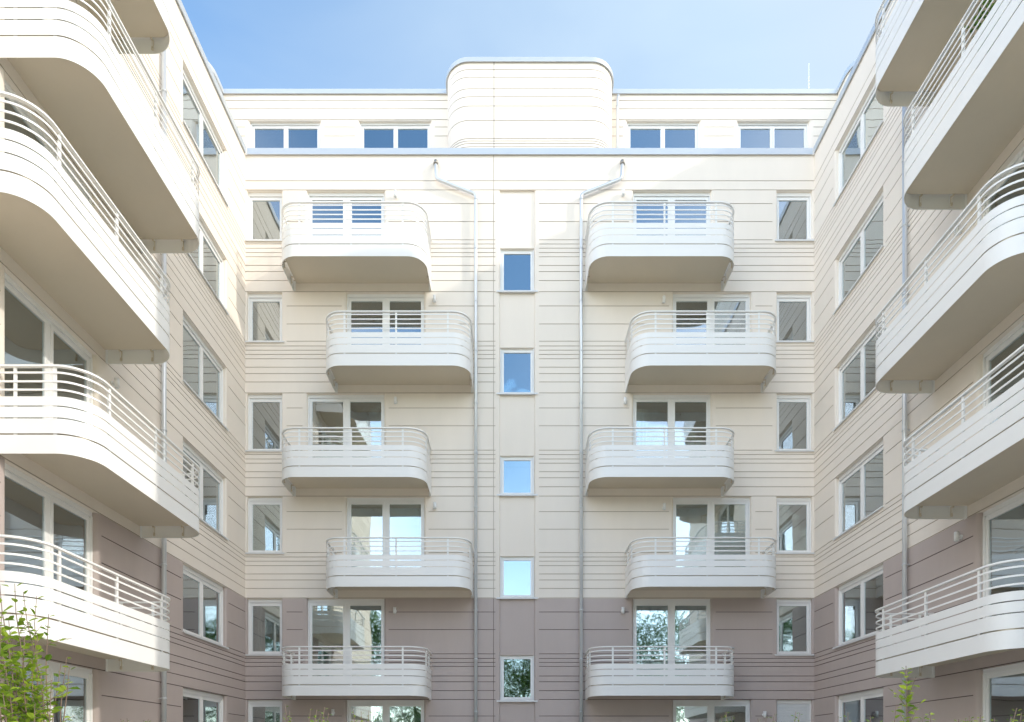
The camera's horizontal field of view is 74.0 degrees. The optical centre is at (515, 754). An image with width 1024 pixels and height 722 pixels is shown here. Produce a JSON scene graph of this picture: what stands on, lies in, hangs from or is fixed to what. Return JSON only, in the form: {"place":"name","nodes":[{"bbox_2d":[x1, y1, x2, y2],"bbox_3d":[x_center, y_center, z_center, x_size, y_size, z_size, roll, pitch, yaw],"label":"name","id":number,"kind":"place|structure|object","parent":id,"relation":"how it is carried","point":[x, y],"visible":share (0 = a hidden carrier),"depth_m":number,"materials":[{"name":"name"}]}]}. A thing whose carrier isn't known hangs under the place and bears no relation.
{"place":"outdoors","nodes":[
{"label":"outdoors","id":0,"kind":"place"},
{"bbox_2d":[0,583,79,721],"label":"shrub","id":1,"kind":"object","parent":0,"point":[24,712],"visible":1,"depth_m":4.40,"materials":[{"name":"green plant"}]},
{"bbox_2d":[282,706,291,721],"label":"shrub","id":2,"kind":"object","parent":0,"point":[286,714],"visible":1,"depth_m":6.20,"materials":[{"name":"green plant"}]},
{"bbox_2d":[308,707,331,721],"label":"shrub","id":3,"kind":"object","parent":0,"point":[311,720],"visible":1,"depth_m":6.20,"materials":[{"name":"green plant"}]},
{"bbox_2d":[351,711,376,721],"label":"shrub","id":4,"kind":"object","parent":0,"point":[361,717],"visible":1,"depth_m":6.40,"materials":[{"name":"green plant"}]},
{"bbox_2d":[181,0,882,88],"label":"sky","id":5,"kind":"structure","parent":0,"point":[249,44],"materials":[{"name":"blue"}]},
{"bbox_2d":[890,668,934,721],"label":"shrub","id":6,"kind":"object","parent":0,"point":[908,697],"visible":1,"depth_m":4.31,"materials":[{"name":"green plant"}]},
{"bbox_2d":[964,0,1001,68],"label":"balcony railing","id":7,"kind":"object","parent":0,"point":[981,15],"visible":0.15,"depth_m":10.85,"materials":[{"name":"white metal"}]},
{"bbox_2d":[955,708,1023,721],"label":"shrub","id":8,"kind":"object","parent":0,"point":[1012,720],"visible":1,"depth_m":4.42,"materials":[{"name":"green plant"}]},
{"label":"ground","id":9,"kind":"structure","parent":0,"visible":0},
{"bbox_2d":[0,0,1023,721],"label":"apartment building","id":10,"kind":"structure","parent":9,"relation":"on","point":[528,390],"depth_m":18.09,"materials":[{"name":"beige paint"}]},
{"bbox_2d":[5,0,87,32],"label":"balcony door","id":11,"kind":"structure","parent":10,"relation":"in","point":[69,0],"depth_m":11.27,"materials":[{"name":"white"}]},
{"bbox_2d":[5,653,92,721],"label":"balcony door","id":12,"kind":"structure","parent":10,"relation":"in","point":[79,703],"depth_m":11.98,"materials":[{"name":"white"}]},
{"bbox_2d":[5,463,92,615],"bbox_3d":[-7.828,-3.239,11.390,0.105,2.427,2.220,0,0,0],"label":"balcony door","id":13,"kind":"structure","parent":10,"relation":"in","point":[33,510],"depth_m":11.29,"materials":[{"name":"white"}]},
{"bbox_2d":[5,273,92,425],"bbox_3d":[-7.828,-6.135,11.390,0.105,2.444,2.220,0,0,0],"label":"balcony door","id":14,"kind":"structure","parent":10,"relation":"in","point":[32,335],"depth_m":11.17,"materials":[{"name":"white"}]},
{"bbox_2d":[5,80,92,226],"bbox_3d":[-7.828,-9.056,11.390,0.105,2.478,2.220,0,0,0],"label":"balcony door","id":15,"kind":"structure","parent":10,"relation":"in","point":[9,107],"depth_m":10.97,"materials":[{"name":"white"}]},
{"bbox_2d":[183,688,222,721],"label":"window","id":16,"kind":"structure","parent":10,"relation":"in","point":[198,706],"depth_m":16.90,"materials":[{"name":"white"}]},
{"bbox_2d":[183,565,228,648],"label":"window","id":17,"kind":"structure","parent":10,"relation":"in","point":[202,597],"depth_m":16.96,"materials":[{"name":"white"}]},
{"bbox_2d":[183,441,228,540],"bbox_3d":[-7.761,-6.531,16.920,0.237,1.651,2.440,0,0,0],"label":"window","id":18,"kind":"structure","parent":10,"relation":"in","point":[210,483],"depth_m":17.29,"materials":[{"name":"white"}]},
{"bbox_2d":[183,316,228,430],"bbox_3d":[-7.761,-9.455,16.920,0.237,1.679,2.440,0,0,0],"label":"window","id":19,"kind":"structure","parent":10,"relation":"in","point":[202,372],"depth_m":16.96,"materials":[{"name":"white"}]},
{"bbox_2d":[183,69,228,206],"bbox_3d":[-7.761,-15.337,16.920,0.237,1.474,2.440,0,0,0],"label":"window","id":20,"kind":"structure","parent":10,"relation":"in","point":[195,120],"depth_m":16.93,"materials":[{"name":"white"}]},
{"bbox_2d":[185,200,228,314],"bbox_3d":[-7.761,-12.448,16.920,0.237,1.457,2.440,0,0,0],"label":"window","id":21,"kind":"structure","parent":10,"relation":"in","point":[207,259],"depth_m":17.35,"materials":[{"name":"white"}]},
{"bbox_2d":[245,395,281,450],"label":"window","id":22,"kind":"structure","parent":10,"relation":"in","point":[264,411],"depth_m":19.51,"materials":[{"name":"white"}]},
{"bbox_2d":[245,193,281,240],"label":"window","id":23,"kind":"structure","parent":10,"relation":"in","point":[264,209],"depth_m":19.51,"materials":[{"name":"white"}]},
{"bbox_2d":[245,599,282,655],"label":"window","id":24,"kind":"structure","parent":10,"relation":"in","point":[264,615],"depth_m":19.72,"materials":[{"name":"white"}]},
{"bbox_2d":[245,498,283,553],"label":"window","id":25,"kind":"structure","parent":10,"relation":"in","point":[264,514],"depth_m":19.51,"materials":[{"name":"white"}]},
{"bbox_2d":[245,294,283,341],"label":"window","id":26,"kind":"structure","parent":10,"relation":"in","point":[264,310],"depth_m":19.51,"materials":[{"name":"white"}]},
{"bbox_2d":[248,700,281,721],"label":"window","id":27,"kind":"structure","parent":10,"relation":"in","point":[258,710],"depth_m":20.39,"materials":[{"name":"white"}]},
{"bbox_2d":[251,123,319,147],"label":"window","id":28,"kind":"structure","parent":10,"relation":"in","point":[263,135],"depth_m":20.75,"materials":[{"name":"white"}]},
{"bbox_2d":[308,599,383,675],"bbox_3d":[-4.840,-3.239,19.917,2.887,2.627,0.945,0,0,0],"label":"balcony door","id":29,"kind":"structure","parent":10,"relation":"in","point":[331,622],"depth_m":20.39,"materials":[{"name":"white"}]},
{"bbox_2d":[308,395,383,450],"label":"balcony door","id":30,"kind":"structure","parent":10,"relation":"in","point":[323,410],"depth_m":19.51,"materials":[{"name":"white"}]},
{"bbox_2d":[308,193,383,228],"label":"balcony door","id":31,"kind":"structure","parent":10,"relation":"in","point":[311,196],"depth_m":19.50,"materials":[{"name":"white"}]},
{"bbox_2d":[347,700,423,721],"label":"balcony door","id":32,"kind":"structure","parent":10,"relation":"in","point":[382,710],"depth_m":20.39,"materials":[{"name":"white"}]},
{"bbox_2d":[347,498,423,566],"bbox_3d":[-3.713,-6.135,19.917,2.909,2.644,0.945,0,0,0],"label":"balcony door","id":33,"kind":"structure","parent":10,"relation":"in","point":[366,517],"depth_m":20.39,"materials":[{"name":"white"}]},
{"bbox_2d":[347,294,423,344],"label":"balcony door","id":34,"kind":"structure","parent":10,"relation":"in","point":[354,301],"depth_m":19.51,"materials":[{"name":"white"}]},
{"bbox_2d":[360,123,430,147],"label":"window","id":35,"kind":"structure","parent":10,"relation":"in","point":[372,135],"depth_m":20.75,"materials":[{"name":"white"}]},
{"bbox_2d":[497,249,537,292],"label":"stair window","id":36,"kind":"structure","parent":10,"relation":"in","point":[516,266],"depth_m":19.52,"materials":[{"name":"white"}]},
{"bbox_2d":[497,348,537,394],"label":"stair window","id":37,"kind":"structure","parent":10,"relation":"in","point":[516,365],"depth_m":19.52,"materials":[{"name":"white"}]},
{"bbox_2d":[497,456,537,495],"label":"stair window","id":38,"kind":"structure","parent":10,"relation":"in","point":[516,473],"depth_m":20.40,"materials":[{"name":"white"}]},
{"bbox_2d":[497,557,537,598],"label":"stair window","id":39,"kind":"structure","parent":10,"relation":"in","point":[516,573],"depth_m":20.40,"materials":[{"name":"white"}]},
{"bbox_2d":[497,655,537,701],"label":"stair window","id":40,"kind":"structure","parent":10,"relation":"in","point":[516,672],"depth_m":20.40,"materials":[{"name":"white"}]},
{"bbox_2d":[627,123,698,147],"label":"window","id":41,"kind":"structure","parent":10,"relation":"in","point":[639,135],"depth_m":20.75,"materials":[{"name":"white"}]},
{"bbox_2d":[633,599,709,675],"bbox_3d":[4.464,-3.239,19.917,2.909,2.627,0.945,0,0,0],"label":"balcony door","id":42,"kind":"structure","parent":10,"relation":"in","point":[656,622],"depth_m":20.39,"materials":[{"name":"white"}]},
{"bbox_2d":[633,395,709,450],"bbox_3d":[4.464,-9.056,19.498,2.209,2.478,0.105,0,0,0],"label":"balcony door","id":43,"kind":"structure","parent":10,"relation":"in","point":[648,410],"depth_m":19.51,"materials":[{"name":"white"}]},
{"bbox_2d":[633,193,709,228],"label":"balcony door","id":44,"kind":"structure","parent":10,"relation":"in","point":[636,196],"depth_m":19.51,"materials":[{"name":"white"}]},
{"bbox_2d":[673,700,749,721],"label":"balcony door","id":45,"kind":"structure","parent":10,"relation":"in","point":[683,710],"depth_m":20.39,"materials":[{"name":"white"}]},
{"bbox_2d":[673,498,749,566],"bbox_3d":[5.597,-6.135,19.917,2.898,2.644,0.945,0,0,0],"label":"balcony door","id":46,"kind":"structure","parent":10,"relation":"in","point":[692,517],"depth_m":20.39,"materials":[{"name":"white"}]},
{"bbox_2d":[673,294,749,344],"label":"balcony door","id":47,"kind":"structure","parent":10,"relation":"in","point":[680,301],"depth_m":19.51,"materials":[{"name":"white"}]},
{"bbox_2d":[738,123,807,147],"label":"window","id":48,"kind":"structure","parent":10,"relation":"in","point":[750,135],"depth_m":20.75,"materials":[{"name":"white"}]},
{"bbox_2d":[777,700,810,721],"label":"window","id":49,"kind":"structure","parent":10,"relation":"in","point":[785,708],"depth_m":19.46,"materials":[{"name":"white"}]},
{"bbox_2d":[775,599,813,655],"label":"window","id":50,"kind":"structure","parent":10,"relation":"in","point":[793,615],"depth_m":19.51,"materials":[{"name":"white"}]},
{"bbox_2d":[775,498,813,553],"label":"window","id":51,"kind":"structure","parent":10,"relation":"in","point":[793,514],"depth_m":19.51,"materials":[{"name":"white"}]},
{"bbox_2d":[775,395,813,450],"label":"window","id":52,"kind":"structure","parent":10,"relation":"in","point":[793,411],"depth_m":19.51,"materials":[{"name":"white"}]},
{"bbox_2d":[775,193,813,240],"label":"window","id":53,"kind":"structure","parent":10,"relation":"in","point":[793,209],"depth_m":19.51,"materials":[{"name":"white"}]},
{"bbox_2d":[776,294,813,341],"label":"window","id":54,"kind":"structure","parent":10,"relation":"in","point":[793,310],"depth_m":19.51,"materials":[{"name":"white"}]},
{"bbox_2d":[832,318,881,431],"bbox_3d":[8.572,-9.455,16.920,0.237,1.679,2.440,0,0,0],"label":"window","id":55,"kind":"structure","parent":10,"relation":"in","point":[857,374],"depth_m":17.14,"materials":[{"name":"white"}]},
{"bbox_2d":[832,565,882,648],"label":"window","id":56,"kind":"structure","parent":10,"relation":"in","point":[859,598],"depth_m":16.99,"materials":[{"name":"white"}]},
{"bbox_2d":[832,441,883,540],"bbox_3d":[8.572,-6.531,16.920,0.237,1.651,2.440,0,0,0],"label":"window","id":57,"kind":"structure","parent":10,"relation":"in","point":[860,489],"depth_m":16.94,"materials":[{"name":"white"}]},
{"bbox_2d":[832,192,883,314],"bbox_3d":[8.572,-12.448,16.920,0.237,1.457,2.440,0,0,0],"label":"window","id":58,"kind":"structure","parent":10,"relation":"in","point":[867,242],"depth_m":16.94,"materials":[{"name":"white"}]},
{"bbox_2d":[832,82,883,206],"bbox_3d":[8.572,-15.337,16.920,0.237,1.474,2.440,0,0,0],"label":"window","id":59,"kind":"structure","parent":10,"relation":"in","point":[869,120],"depth_m":17.08,"materials":[{"name":"white"}]},
{"bbox_2d":[838,688,882,721],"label":"window","id":60,"kind":"structure","parent":10,"relation":"in","point":[863,705],"depth_m":16.89,"materials":[{"name":"white"}]},
{"bbox_2d":[983,662,1023,721],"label":"balcony door","id":61,"kind":"structure","parent":10,"relation":"in","point":[1003,686],"depth_m":12.03,"materials":[{"name":"white"}]},
{"bbox_2d":[983,492,1023,617],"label":"balcony door","id":62,"kind":"structure","parent":10,"relation":"in","point":[1003,524],"depth_m":12.03,"materials":[{"name":"white"}]},
{"bbox_2d":[983,320,1023,428],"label":"balcony door","id":63,"kind":"structure","parent":10,"relation":"in","point":[1014,339],"depth_m":12.03,"materials":[{"name":"white"}]},
{"bbox_2d":[983,146,1023,238],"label":"balcony door","id":64,"kind":"structure","parent":10,"relation":"in","point":[1019,158],"depth_m":11.93,"materials":[{"name":"white glass"}]},
{"bbox_2d":[995,0,1022,40],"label":"balcony door","id":65,"kind":"structure","parent":10,"relation":"in","point":[1011,0],"depth_m":11.90,"materials":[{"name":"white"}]}
]}

